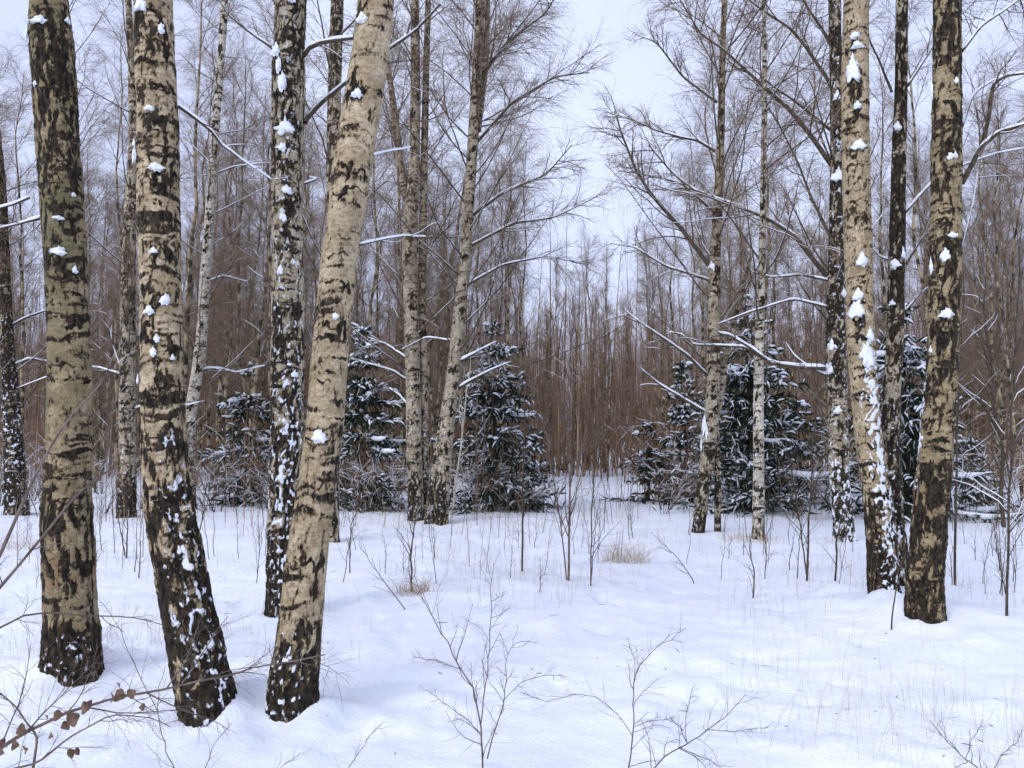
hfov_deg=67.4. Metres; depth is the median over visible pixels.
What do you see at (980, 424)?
slender tree
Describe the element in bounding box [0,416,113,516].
bare bush
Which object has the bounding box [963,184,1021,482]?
slender tree
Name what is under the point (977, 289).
slender tree
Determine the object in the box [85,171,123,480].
slender tree
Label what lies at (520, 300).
slender tree
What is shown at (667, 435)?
bare bush
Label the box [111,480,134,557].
sapling
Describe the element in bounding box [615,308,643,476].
slender tree
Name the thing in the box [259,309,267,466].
slender tree
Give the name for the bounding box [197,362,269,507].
spruce tree
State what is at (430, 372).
slender tree
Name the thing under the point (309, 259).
slender tree
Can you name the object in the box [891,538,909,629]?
twig
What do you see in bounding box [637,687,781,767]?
shrub
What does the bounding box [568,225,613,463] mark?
slender tree
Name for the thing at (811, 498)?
sapling
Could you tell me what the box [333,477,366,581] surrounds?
thin sapling
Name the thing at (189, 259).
slender tree
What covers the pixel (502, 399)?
spruce tree
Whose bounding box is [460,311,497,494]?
tall sapling
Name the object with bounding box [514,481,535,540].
thin sapling
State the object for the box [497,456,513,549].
thin sapling
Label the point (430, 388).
slender tree
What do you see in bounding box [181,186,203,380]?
slender tree
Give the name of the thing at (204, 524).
thin sapling
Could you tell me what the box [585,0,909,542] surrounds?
birch tree
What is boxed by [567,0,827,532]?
birch tree
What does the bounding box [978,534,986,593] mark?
thin sapling
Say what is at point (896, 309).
birch tree
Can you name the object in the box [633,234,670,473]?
slender tree
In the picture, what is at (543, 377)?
slender tree
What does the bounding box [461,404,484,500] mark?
tall sapling
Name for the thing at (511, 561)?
thin sapling
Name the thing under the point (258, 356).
slender tree
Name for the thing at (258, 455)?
tall sapling
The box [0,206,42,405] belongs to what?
slender tree
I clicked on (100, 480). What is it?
thin sapling
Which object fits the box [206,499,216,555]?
thin sapling
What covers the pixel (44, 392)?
slender tree
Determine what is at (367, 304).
slender tree
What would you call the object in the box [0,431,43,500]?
bare bush
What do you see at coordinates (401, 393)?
slender tree
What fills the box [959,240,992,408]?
slender tree
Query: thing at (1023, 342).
slender tree
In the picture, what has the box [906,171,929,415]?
slender tree
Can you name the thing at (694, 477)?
thin sapling
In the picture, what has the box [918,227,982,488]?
slender tree
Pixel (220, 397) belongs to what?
slender tree
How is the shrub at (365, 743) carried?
on the ground at (576, 640)
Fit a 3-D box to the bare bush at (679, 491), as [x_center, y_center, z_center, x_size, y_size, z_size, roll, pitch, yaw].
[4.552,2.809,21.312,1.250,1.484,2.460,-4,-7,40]
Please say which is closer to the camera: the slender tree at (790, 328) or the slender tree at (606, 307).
the slender tree at (790, 328)
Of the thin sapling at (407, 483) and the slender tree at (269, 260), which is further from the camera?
the slender tree at (269, 260)
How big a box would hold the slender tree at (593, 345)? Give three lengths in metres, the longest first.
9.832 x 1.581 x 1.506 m
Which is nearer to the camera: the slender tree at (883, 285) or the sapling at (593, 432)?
the sapling at (593, 432)
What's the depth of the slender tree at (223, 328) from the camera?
40.49 m
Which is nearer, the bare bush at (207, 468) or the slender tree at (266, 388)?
the bare bush at (207, 468)
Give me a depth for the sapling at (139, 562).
10.00 m
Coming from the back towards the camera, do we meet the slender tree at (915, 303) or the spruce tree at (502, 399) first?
the slender tree at (915, 303)
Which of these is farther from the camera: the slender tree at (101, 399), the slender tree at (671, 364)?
the slender tree at (101, 399)
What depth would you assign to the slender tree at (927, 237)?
23.64 m
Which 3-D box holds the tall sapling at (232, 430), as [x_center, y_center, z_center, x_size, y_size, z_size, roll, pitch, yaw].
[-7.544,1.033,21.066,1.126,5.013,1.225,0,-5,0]
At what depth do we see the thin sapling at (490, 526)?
10.34 m
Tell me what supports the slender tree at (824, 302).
on the ground at (576, 640)
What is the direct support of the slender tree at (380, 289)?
on the ground at (576, 640)
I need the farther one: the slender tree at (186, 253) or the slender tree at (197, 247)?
the slender tree at (186, 253)
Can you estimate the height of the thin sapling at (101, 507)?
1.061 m
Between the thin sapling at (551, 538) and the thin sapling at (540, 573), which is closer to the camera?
the thin sapling at (540, 573)
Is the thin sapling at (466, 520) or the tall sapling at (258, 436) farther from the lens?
the tall sapling at (258, 436)
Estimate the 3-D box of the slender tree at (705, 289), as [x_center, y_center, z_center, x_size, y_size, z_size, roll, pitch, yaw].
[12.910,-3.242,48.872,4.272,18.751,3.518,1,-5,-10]
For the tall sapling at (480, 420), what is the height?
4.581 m
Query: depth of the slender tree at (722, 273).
51.71 m
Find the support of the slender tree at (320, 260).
on the ground at (576, 640)
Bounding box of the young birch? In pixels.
[451,340,490,514]
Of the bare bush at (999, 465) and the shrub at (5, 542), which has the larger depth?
the bare bush at (999, 465)
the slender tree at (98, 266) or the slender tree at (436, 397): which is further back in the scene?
the slender tree at (98, 266)
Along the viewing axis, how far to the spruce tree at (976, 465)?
20.64 m
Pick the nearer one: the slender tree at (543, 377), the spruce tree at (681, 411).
the spruce tree at (681, 411)
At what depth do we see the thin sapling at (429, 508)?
12.59 m
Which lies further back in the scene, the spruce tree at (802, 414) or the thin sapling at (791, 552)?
the spruce tree at (802, 414)
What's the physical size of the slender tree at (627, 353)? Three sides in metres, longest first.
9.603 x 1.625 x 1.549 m
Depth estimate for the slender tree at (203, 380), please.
46.31 m
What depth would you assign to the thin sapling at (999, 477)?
15.48 m
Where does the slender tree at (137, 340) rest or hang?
on the ground at (576, 640)
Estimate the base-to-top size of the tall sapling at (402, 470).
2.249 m
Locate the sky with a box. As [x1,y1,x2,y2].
[0,0,1023,453]
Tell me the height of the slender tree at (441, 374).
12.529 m
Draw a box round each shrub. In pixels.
[0,357,163,650]
[88,581,178,767]
[205,718,231,767]
[274,744,310,767]
[335,722,393,767]
[354,530,404,609]
[380,535,576,767]
[512,624,692,767]
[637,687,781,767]
[917,699,1022,767]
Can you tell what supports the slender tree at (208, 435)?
on the ground at (576, 640)
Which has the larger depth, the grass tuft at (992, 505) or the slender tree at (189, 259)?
the slender tree at (189, 259)
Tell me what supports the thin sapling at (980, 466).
on the ground at (576, 640)
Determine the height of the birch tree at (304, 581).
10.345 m
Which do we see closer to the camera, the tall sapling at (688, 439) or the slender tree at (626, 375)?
the tall sapling at (688, 439)
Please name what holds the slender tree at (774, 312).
on the ground at (576, 640)
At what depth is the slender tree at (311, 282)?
56.32 m
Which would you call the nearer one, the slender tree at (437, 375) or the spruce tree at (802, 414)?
the spruce tree at (802, 414)
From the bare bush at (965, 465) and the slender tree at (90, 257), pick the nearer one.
the bare bush at (965, 465)
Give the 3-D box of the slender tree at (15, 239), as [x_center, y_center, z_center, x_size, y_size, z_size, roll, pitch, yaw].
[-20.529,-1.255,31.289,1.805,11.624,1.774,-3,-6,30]
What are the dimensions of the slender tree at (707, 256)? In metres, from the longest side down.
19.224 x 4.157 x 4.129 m
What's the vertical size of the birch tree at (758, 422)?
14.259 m
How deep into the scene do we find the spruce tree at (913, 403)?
18.59 m
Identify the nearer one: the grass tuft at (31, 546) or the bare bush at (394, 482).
the grass tuft at (31, 546)
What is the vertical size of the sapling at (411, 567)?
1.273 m
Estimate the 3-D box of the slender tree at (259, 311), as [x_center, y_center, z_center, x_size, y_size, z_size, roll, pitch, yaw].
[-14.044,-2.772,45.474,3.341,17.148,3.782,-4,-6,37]
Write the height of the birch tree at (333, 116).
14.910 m
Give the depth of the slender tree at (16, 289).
37.90 m
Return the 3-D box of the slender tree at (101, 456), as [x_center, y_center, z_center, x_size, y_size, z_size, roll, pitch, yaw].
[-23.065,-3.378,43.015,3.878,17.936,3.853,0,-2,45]
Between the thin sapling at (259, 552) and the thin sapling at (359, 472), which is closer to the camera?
the thin sapling at (259, 552)
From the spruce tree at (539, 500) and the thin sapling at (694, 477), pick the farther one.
the spruce tree at (539, 500)
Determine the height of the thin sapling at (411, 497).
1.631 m
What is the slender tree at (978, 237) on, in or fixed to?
on the ground at (576, 640)
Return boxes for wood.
[0,157,1023,476]
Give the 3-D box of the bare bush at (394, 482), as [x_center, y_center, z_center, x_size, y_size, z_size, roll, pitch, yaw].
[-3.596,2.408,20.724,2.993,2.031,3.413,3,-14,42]
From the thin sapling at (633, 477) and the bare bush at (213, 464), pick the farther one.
the bare bush at (213, 464)
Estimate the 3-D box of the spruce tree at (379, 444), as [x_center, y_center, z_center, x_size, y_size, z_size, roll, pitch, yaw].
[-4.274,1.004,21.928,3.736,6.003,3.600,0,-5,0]
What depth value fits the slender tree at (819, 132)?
33.32 m
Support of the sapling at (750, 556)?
on the ground at (576, 640)
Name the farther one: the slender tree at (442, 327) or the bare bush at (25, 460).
the slender tree at (442, 327)
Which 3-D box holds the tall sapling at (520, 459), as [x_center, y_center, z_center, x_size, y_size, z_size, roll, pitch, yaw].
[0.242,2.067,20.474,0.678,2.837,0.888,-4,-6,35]
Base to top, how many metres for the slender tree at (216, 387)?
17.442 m
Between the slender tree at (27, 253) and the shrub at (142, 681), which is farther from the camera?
the slender tree at (27, 253)
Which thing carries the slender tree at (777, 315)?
on the ground at (576, 640)
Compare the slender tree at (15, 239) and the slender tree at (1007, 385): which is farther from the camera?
the slender tree at (1007, 385)
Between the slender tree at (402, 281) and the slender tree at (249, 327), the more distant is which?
the slender tree at (249, 327)
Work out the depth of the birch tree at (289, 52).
7.57 m
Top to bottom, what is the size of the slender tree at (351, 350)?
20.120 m
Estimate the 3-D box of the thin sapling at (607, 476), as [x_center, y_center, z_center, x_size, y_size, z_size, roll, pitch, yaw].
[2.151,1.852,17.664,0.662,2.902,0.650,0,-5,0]
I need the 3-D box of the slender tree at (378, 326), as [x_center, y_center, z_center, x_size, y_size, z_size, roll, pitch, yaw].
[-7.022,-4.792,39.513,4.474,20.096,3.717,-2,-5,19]
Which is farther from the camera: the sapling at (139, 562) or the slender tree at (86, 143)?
the slender tree at (86, 143)
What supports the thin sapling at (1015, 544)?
on the ground at (576, 640)
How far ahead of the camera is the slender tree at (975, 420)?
47.71 m
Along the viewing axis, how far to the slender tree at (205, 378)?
36.63 m
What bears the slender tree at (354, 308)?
on the ground at (576, 640)
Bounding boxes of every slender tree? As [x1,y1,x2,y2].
[0,0,138,337]
[0,31,46,483]
[0,46,32,254]
[0,158,20,443]
[0,198,23,393]
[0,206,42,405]
[0,215,32,427]
[0,224,41,421]
[0,246,19,398]
[0,246,39,457]
[0,311,28,450]
[20,278,46,433]
[22,80,110,362]
[32,293,46,428]
[33,125,111,408]
[37,370,45,477]
[39,193,105,389]
[43,185,105,389]
[45,127,118,462]
[45,171,100,362]
[82,14,139,490]
[85,166,123,480]
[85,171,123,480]
[86,112,138,487]
[92,196,137,492]
[92,293,113,469]
[93,304,112,430]
[94,300,138,439]
[95,186,138,402]
[106,176,139,403]
[112,0,263,396]
[117,262,139,449]
[135,234,139,405]
[137,39,250,381]
[181,88,250,474]
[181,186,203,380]
[182,11,271,461]
[182,210,216,487]
[183,22,271,476]
[184,288,196,397]
[186,246,236,443]
[188,131,262,491]
[188,238,226,479]
[193,239,232,462]
[198,191,246,477]
[201,81,265,480]
[201,180,251,472]
[202,240,237,414]
[209,0,325,464]
[209,0,326,498]
[209,60,271,471]
[210,233,257,420]
[214,262,244,429]
[216,176,265,474]
[224,201,262,423]
[232,254,267,464]
[232,267,257,464]
[236,231,265,413]
[241,218,271,464]
[243,212,271,401]
[245,176,271,469]
[249,197,271,422]
[259,209,309,393]
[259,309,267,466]
[263,100,325,434]
[264,93,326,395]
[267,135,322,384]
[267,135,325,429]
[302,111,326,384]
[302,198,319,399]
[303,88,372,372]
[303,207,323,440]
[303,213,319,401]
[304,289,313,404]
[305,89,381,464]
[308,143,388,471]
[317,196,364,393]
[342,0,427,469]
[344,229,364,466]
[346,211,372,407]
[348,218,389,430]
[357,124,403,470]
[360,84,435,485]
[361,82,434,374]
[364,273,391,411]
[371,298,390,430]
[373,158,436,471]
[374,185,405,470]
[379,217,404,472]
[382,0,536,484]
[385,247,405,477]
[389,152,438,395]
[390,219,437,414]
[399,148,447,438]
[426,272,441,454]
[427,135,475,485]
[427,164,470,434]
[427,199,463,447]
[428,158,466,405]
[428,249,459,456]
[429,211,474,464]
[429,258,460,473]
[431,311,442,407]
[433,175,493,473]
[433,272,461,423]
[443,110,505,456]
[454,211,491,427]
[460,139,521,455]
[466,166,521,425]
[470,239,510,426]
[473,89,552,426]
[483,143,536,473]
[491,164,543,472]
[495,117,554,455]
[510,301,526,471]
[531,314,556,461]
[535,249,570,474]
[538,310,562,482]
[557,264,591,474]
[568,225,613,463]
[584,301,608,483]
[589,237,623,476]
[590,328,613,479]
[591,306,616,474]
[615,295,644,449]
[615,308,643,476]
[619,306,640,482]
[630,231,667,446]
[633,213,676,452]
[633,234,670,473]
[634,211,673,483]
[639,176,703,471]
[650,275,686,449]
[657,13,758,361]
[657,94,728,483]
[664,144,726,462]
[678,147,746,433]
[690,201,733,407]
[690,213,735,366]
[691,231,721,461]
[693,78,776,427]
[711,186,756,477]
[720,2,808,427]
[720,238,750,458]
[724,219,756,456]
[732,255,776,417]
[746,141,803,421]
[750,225,795,399]
[769,294,798,466]
[771,201,815,468]
[772,9,888,346]
[785,210,827,466]
[789,218,826,464]
[790,163,829,477]
[792,167,847,470]
[799,315,825,470]
[810,206,849,403]
[810,223,845,464]
[810,244,847,436]
[817,143,876,479]
[829,30,924,474]
[844,283,851,414]
[869,0,996,356]
[871,172,916,393]
[873,210,916,414]
[874,224,919,391]
[874,258,886,396]
[875,287,883,413]
[880,113,970,371]
[904,271,919,413]
[905,156,964,395]
[906,144,974,486]
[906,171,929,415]
[906,202,970,391]
[908,106,984,392]
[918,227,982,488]
[921,139,995,463]
[924,184,991,453]
[958,253,983,446]
[958,306,973,426]
[959,202,999,464]
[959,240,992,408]
[960,45,1023,485]
[960,143,1020,475]
[961,109,1016,454]
[962,40,1023,489]
[963,45,1023,500]
[963,124,1023,459]
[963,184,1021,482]
[964,103,1023,480]
[969,144,1023,471]
[970,140,1023,475]
[988,0,1023,290]
[992,139,1023,471]
[1004,165,1023,372]
[1004,222,1023,403]
[1013,292,1023,394]
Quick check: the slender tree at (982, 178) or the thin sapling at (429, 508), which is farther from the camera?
the slender tree at (982, 178)
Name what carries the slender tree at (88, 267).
on the ground at (576, 640)
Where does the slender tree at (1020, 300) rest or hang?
on the ground at (576, 640)
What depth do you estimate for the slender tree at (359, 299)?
41.31 m
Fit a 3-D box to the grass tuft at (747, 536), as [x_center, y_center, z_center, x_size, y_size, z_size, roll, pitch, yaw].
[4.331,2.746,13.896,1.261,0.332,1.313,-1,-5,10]
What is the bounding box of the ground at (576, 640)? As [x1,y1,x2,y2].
[0,454,1023,767]
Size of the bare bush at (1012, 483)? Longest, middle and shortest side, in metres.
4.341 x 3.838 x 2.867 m
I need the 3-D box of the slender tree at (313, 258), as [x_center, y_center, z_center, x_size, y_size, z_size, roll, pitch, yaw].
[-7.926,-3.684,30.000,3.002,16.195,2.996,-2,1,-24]
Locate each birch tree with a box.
[0,0,104,687]
[0,0,257,517]
[0,78,112,515]
[109,0,270,508]
[132,0,298,727]
[203,0,455,618]
[235,0,426,542]
[265,0,440,722]
[305,0,519,521]
[312,0,650,525]
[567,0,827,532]
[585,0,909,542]
[676,0,891,539]
[841,0,901,593]
[842,0,1023,585]
[904,0,1023,623]
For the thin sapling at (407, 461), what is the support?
on the ground at (576, 640)
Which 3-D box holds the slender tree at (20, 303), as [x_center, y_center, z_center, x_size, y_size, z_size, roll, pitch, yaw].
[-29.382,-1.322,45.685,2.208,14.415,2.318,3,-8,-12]
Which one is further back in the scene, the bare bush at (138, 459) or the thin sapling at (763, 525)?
the bare bush at (138, 459)
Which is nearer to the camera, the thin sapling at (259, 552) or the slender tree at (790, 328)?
the thin sapling at (259, 552)
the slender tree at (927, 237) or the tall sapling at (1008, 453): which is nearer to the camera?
the tall sapling at (1008, 453)
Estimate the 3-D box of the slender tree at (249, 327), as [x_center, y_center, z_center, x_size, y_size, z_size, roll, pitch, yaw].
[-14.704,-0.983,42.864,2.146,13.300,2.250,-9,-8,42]
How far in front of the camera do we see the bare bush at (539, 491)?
20.17 m
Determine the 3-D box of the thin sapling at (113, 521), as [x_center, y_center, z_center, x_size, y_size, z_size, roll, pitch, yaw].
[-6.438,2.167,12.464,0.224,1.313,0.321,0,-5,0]
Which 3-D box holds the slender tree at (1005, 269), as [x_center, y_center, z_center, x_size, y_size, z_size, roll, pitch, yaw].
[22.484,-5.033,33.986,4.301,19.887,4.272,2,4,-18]
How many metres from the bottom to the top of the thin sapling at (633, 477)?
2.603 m
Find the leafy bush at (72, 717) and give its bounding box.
[0,595,363,767]
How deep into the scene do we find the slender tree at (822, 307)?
41.16 m
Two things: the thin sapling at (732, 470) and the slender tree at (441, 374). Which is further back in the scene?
the slender tree at (441, 374)
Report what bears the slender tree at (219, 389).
on the ground at (576, 640)
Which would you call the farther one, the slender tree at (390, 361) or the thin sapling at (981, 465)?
the slender tree at (390, 361)
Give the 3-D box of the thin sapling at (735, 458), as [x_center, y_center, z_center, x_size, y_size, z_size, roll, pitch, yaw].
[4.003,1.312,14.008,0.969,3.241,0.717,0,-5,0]
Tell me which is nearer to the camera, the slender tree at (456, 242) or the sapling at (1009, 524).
the sapling at (1009, 524)
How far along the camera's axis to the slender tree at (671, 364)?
45.22 m
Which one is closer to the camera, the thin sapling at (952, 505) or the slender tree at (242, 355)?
the thin sapling at (952, 505)
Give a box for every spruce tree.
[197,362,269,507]
[339,319,406,511]
[429,317,571,514]
[497,423,568,510]
[598,422,677,504]
[642,352,713,505]
[652,294,859,517]
[767,388,830,505]
[818,298,1023,524]
[951,427,1023,513]
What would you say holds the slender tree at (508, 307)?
on the ground at (576, 640)
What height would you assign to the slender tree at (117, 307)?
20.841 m
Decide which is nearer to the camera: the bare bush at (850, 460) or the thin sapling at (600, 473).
the thin sapling at (600, 473)
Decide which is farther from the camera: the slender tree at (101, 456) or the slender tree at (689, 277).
the slender tree at (689, 277)
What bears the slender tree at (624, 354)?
on the ground at (576, 640)
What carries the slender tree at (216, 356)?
on the ground at (576, 640)
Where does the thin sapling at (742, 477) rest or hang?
on the ground at (576, 640)
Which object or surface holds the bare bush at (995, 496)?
on the ground at (576, 640)
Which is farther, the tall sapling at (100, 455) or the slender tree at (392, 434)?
the slender tree at (392, 434)
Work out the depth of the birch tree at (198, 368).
22.47 m
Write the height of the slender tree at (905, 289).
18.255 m
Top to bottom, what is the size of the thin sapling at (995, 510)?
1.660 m
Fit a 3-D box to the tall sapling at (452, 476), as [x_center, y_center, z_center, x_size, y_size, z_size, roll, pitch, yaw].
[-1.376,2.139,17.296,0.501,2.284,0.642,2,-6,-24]
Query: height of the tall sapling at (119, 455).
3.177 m
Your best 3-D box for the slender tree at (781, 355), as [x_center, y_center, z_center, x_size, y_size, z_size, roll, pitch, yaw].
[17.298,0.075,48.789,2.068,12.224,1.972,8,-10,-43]
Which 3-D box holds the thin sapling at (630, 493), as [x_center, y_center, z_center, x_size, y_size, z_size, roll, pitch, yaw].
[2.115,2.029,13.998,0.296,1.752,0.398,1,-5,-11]
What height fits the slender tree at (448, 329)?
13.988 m
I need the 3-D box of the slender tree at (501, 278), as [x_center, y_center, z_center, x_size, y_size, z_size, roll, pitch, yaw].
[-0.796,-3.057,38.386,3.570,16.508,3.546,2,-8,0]
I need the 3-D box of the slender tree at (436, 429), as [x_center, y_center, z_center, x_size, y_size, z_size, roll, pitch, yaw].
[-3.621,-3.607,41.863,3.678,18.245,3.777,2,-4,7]
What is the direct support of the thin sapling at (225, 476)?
on the ground at (576, 640)
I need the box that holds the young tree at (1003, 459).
[958,248,1022,527]
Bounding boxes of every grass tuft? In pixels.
[0,533,39,550]
[382,571,451,596]
[576,536,672,563]
[717,527,783,543]
[950,498,1023,520]
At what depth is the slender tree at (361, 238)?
37.15 m
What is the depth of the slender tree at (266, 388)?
39.59 m
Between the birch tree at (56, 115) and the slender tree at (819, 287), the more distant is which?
the slender tree at (819, 287)
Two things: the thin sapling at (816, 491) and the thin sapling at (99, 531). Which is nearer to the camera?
the thin sapling at (99, 531)
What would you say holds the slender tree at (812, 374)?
on the ground at (576, 640)
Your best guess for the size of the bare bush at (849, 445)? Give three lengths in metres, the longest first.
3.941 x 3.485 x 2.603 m
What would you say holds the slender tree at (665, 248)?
on the ground at (576, 640)
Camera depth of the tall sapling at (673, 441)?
21.63 m
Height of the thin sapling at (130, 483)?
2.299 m
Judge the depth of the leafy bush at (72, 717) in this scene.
3.45 m
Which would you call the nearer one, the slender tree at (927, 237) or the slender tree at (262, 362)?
the slender tree at (927, 237)
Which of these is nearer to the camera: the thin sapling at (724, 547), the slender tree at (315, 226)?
the thin sapling at (724, 547)
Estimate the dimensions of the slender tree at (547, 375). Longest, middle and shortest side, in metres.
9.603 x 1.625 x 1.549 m
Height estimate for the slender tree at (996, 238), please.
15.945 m
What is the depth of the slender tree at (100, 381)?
42.87 m
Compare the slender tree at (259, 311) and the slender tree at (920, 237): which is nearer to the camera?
the slender tree at (920, 237)
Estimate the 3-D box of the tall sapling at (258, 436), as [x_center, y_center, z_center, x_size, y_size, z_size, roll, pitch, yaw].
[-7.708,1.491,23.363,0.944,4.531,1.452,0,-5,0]
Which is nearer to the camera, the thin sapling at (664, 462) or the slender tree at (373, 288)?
the thin sapling at (664, 462)
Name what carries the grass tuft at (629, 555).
on the ground at (576, 640)
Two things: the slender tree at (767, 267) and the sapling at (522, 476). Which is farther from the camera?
the slender tree at (767, 267)
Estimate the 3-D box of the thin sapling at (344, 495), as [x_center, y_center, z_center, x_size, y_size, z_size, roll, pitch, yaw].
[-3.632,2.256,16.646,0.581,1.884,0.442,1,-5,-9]
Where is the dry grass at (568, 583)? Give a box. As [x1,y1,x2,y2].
[0,499,1023,767]
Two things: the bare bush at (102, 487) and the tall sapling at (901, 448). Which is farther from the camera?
the bare bush at (102, 487)
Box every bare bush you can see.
[0,408,43,505]
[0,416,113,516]
[0,418,43,500]
[0,419,44,494]
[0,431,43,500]
[0,433,141,513]
[27,463,41,495]
[92,445,115,493]
[136,488,142,508]
[186,375,261,511]
[192,445,246,510]
[195,435,234,489]
[196,460,241,496]
[217,428,269,508]
[339,420,406,513]
[342,443,429,512]
[367,455,431,503]
[384,431,522,513]
[483,465,558,512]
[603,383,689,498]
[618,445,664,495]
[621,424,699,490]
[635,382,725,513]
[645,465,695,509]
[646,405,700,463]
[663,452,698,501]
[764,391,824,496]
[781,403,853,518]
[783,369,856,507]
[788,463,858,510]
[805,397,854,459]
[814,433,858,484]
[817,405,854,489]
[902,364,1020,520]
[950,431,1023,513]
[954,365,1023,522]
[967,425,1023,503]
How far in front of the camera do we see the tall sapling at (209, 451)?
18.27 m
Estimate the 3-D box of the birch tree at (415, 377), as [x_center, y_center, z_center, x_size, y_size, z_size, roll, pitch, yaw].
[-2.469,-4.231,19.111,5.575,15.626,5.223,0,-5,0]
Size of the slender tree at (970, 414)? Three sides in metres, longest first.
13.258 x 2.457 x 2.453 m
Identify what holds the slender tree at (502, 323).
on the ground at (576, 640)
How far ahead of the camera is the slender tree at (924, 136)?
38.16 m
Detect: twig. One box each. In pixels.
[653,533,693,583]
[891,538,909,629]
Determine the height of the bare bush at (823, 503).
4.936 m
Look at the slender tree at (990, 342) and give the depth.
32.22 m
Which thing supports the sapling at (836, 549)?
on the ground at (576, 640)
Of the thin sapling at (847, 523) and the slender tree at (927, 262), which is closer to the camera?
the thin sapling at (847, 523)
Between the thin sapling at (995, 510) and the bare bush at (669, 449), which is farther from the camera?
the bare bush at (669, 449)
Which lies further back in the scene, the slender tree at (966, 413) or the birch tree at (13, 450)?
the slender tree at (966, 413)
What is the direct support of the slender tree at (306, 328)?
on the ground at (576, 640)
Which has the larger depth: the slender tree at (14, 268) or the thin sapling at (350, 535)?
the slender tree at (14, 268)
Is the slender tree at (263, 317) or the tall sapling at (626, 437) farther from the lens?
the slender tree at (263, 317)
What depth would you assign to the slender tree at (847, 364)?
39.33 m
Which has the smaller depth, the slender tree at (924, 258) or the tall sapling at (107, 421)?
the tall sapling at (107, 421)
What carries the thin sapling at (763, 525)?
on the ground at (576, 640)
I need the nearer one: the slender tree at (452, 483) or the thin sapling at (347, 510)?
the thin sapling at (347, 510)
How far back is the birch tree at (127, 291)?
19.17 m
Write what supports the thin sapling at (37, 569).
on the ground at (576, 640)
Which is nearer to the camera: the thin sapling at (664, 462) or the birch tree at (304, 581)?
the birch tree at (304, 581)
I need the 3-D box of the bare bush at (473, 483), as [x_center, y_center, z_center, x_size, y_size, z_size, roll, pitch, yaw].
[-1.417,2.269,20.065,3.840,2.285,3.367,0,-5,0]
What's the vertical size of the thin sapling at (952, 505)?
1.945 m
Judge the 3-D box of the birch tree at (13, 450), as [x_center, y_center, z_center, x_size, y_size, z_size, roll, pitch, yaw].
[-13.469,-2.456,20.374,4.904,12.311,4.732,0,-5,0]
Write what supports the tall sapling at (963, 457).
on the ground at (576, 640)
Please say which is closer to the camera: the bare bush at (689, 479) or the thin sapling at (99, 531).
the thin sapling at (99, 531)
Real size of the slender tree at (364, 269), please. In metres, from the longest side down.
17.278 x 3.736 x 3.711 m
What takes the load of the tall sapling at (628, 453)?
on the ground at (576, 640)
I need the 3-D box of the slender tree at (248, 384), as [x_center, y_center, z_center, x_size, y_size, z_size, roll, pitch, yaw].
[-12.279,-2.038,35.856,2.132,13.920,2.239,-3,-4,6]
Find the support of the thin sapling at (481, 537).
on the ground at (576, 640)
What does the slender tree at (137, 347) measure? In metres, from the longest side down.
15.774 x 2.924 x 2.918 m
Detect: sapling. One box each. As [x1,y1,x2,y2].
[16,423,27,515]
[17,368,41,512]
[23,495,33,539]
[24,381,44,502]
[24,501,34,559]
[33,550,39,586]
[90,270,139,517]
[93,326,131,521]
[94,405,114,505]
[94,421,121,533]
[97,483,106,523]
[97,506,104,550]
[101,389,136,515]
[106,479,119,552]
[108,464,132,568]
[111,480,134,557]
[119,408,137,508]
[123,443,139,524]
[129,493,142,571]
[131,483,143,546]
[134,514,149,577]
[191,389,223,515]
[196,474,208,529]
[196,492,208,557]
[200,433,225,515]
[204,378,251,491]
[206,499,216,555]
[220,440,231,522]
[221,333,242,506]
[225,425,247,517]
[228,344,257,510]
[232,394,268,531]
[233,508,242,558]
[237,416,258,526]
[239,325,269,497]
[245,492,257,570]
[246,415,266,513]
[248,371,267,490]
[248,411,267,492]
[250,454,269,554]
[250,522,265,582]
[253,401,267,525]
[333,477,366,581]
[336,467,355,548]
[340,457,355,522]
[342,429,383,524]
[345,495,360,572]
[381,529,386,569]
[389,487,424,588]
[392,432,406,512]
[393,383,428,524]
[402,419,409,521]
[408,464,418,526]
[419,470,443,577]
[423,450,433,548]
[448,435,456,513]
[457,481,472,553]
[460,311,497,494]
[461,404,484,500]
[467,351,505,486]
[480,494,494,572]
[487,484,498,559]
[490,397,509,537]
[492,311,573,571]
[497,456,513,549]
[500,432,516,513]
[504,422,521,514]
[507,539,513,577]
[511,415,530,498]
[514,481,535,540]
[521,262,603,580]
[532,492,539,546]
[536,555,543,591]
[544,480,560,574]
[562,430,575,525]
[572,456,592,521]
[575,389,620,582]
[588,414,607,521]
[589,319,633,515]
[589,498,602,585]
[595,426,613,517]
[596,438,616,521]
[602,399,630,498]
[610,462,627,517]
[617,390,645,514]
[618,395,644,491]
[620,376,648,507]
[622,460,636,531]
[625,417,649,513]
[627,481,634,537]
[628,409,646,534]
[651,394,679,500]
[654,396,675,515]
[658,383,687,509]
[669,349,702,511]
[681,412,704,532]
[686,490,703,562]
[689,396,702,484]
[693,423,698,486]
[707,372,750,537]
[718,405,752,531]
[720,500,735,578]
[734,465,745,526]
[738,443,752,516]
[740,524,757,598]
[749,434,790,525]
[754,463,775,553]
[761,457,774,541]
[762,523,778,578]
[765,473,788,562]
[769,282,849,580]
[770,433,785,510]
[784,479,797,537]
[784,527,796,569]
[789,353,826,502]
[792,477,811,578]
[808,386,828,508]
[811,457,823,520]
[821,471,853,580]
[836,510,855,583]
[838,454,859,564]
[843,474,858,550]
[900,387,914,500]
[900,426,913,500]
[911,195,1014,585]
[947,541,955,584]
[951,454,959,530]
[952,189,1023,615]
[954,399,988,522]
[969,348,987,505]
[969,414,1000,519]
[970,530,978,559]
[976,401,988,506]
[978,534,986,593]
[982,459,1008,583]
[983,442,1002,595]
[984,462,1020,570]
[988,401,1021,488]
[990,426,1004,528]
[994,480,1021,592]
[997,530,1011,593]
[998,512,1021,580]
[1002,471,1021,541]
[1014,415,1023,490]

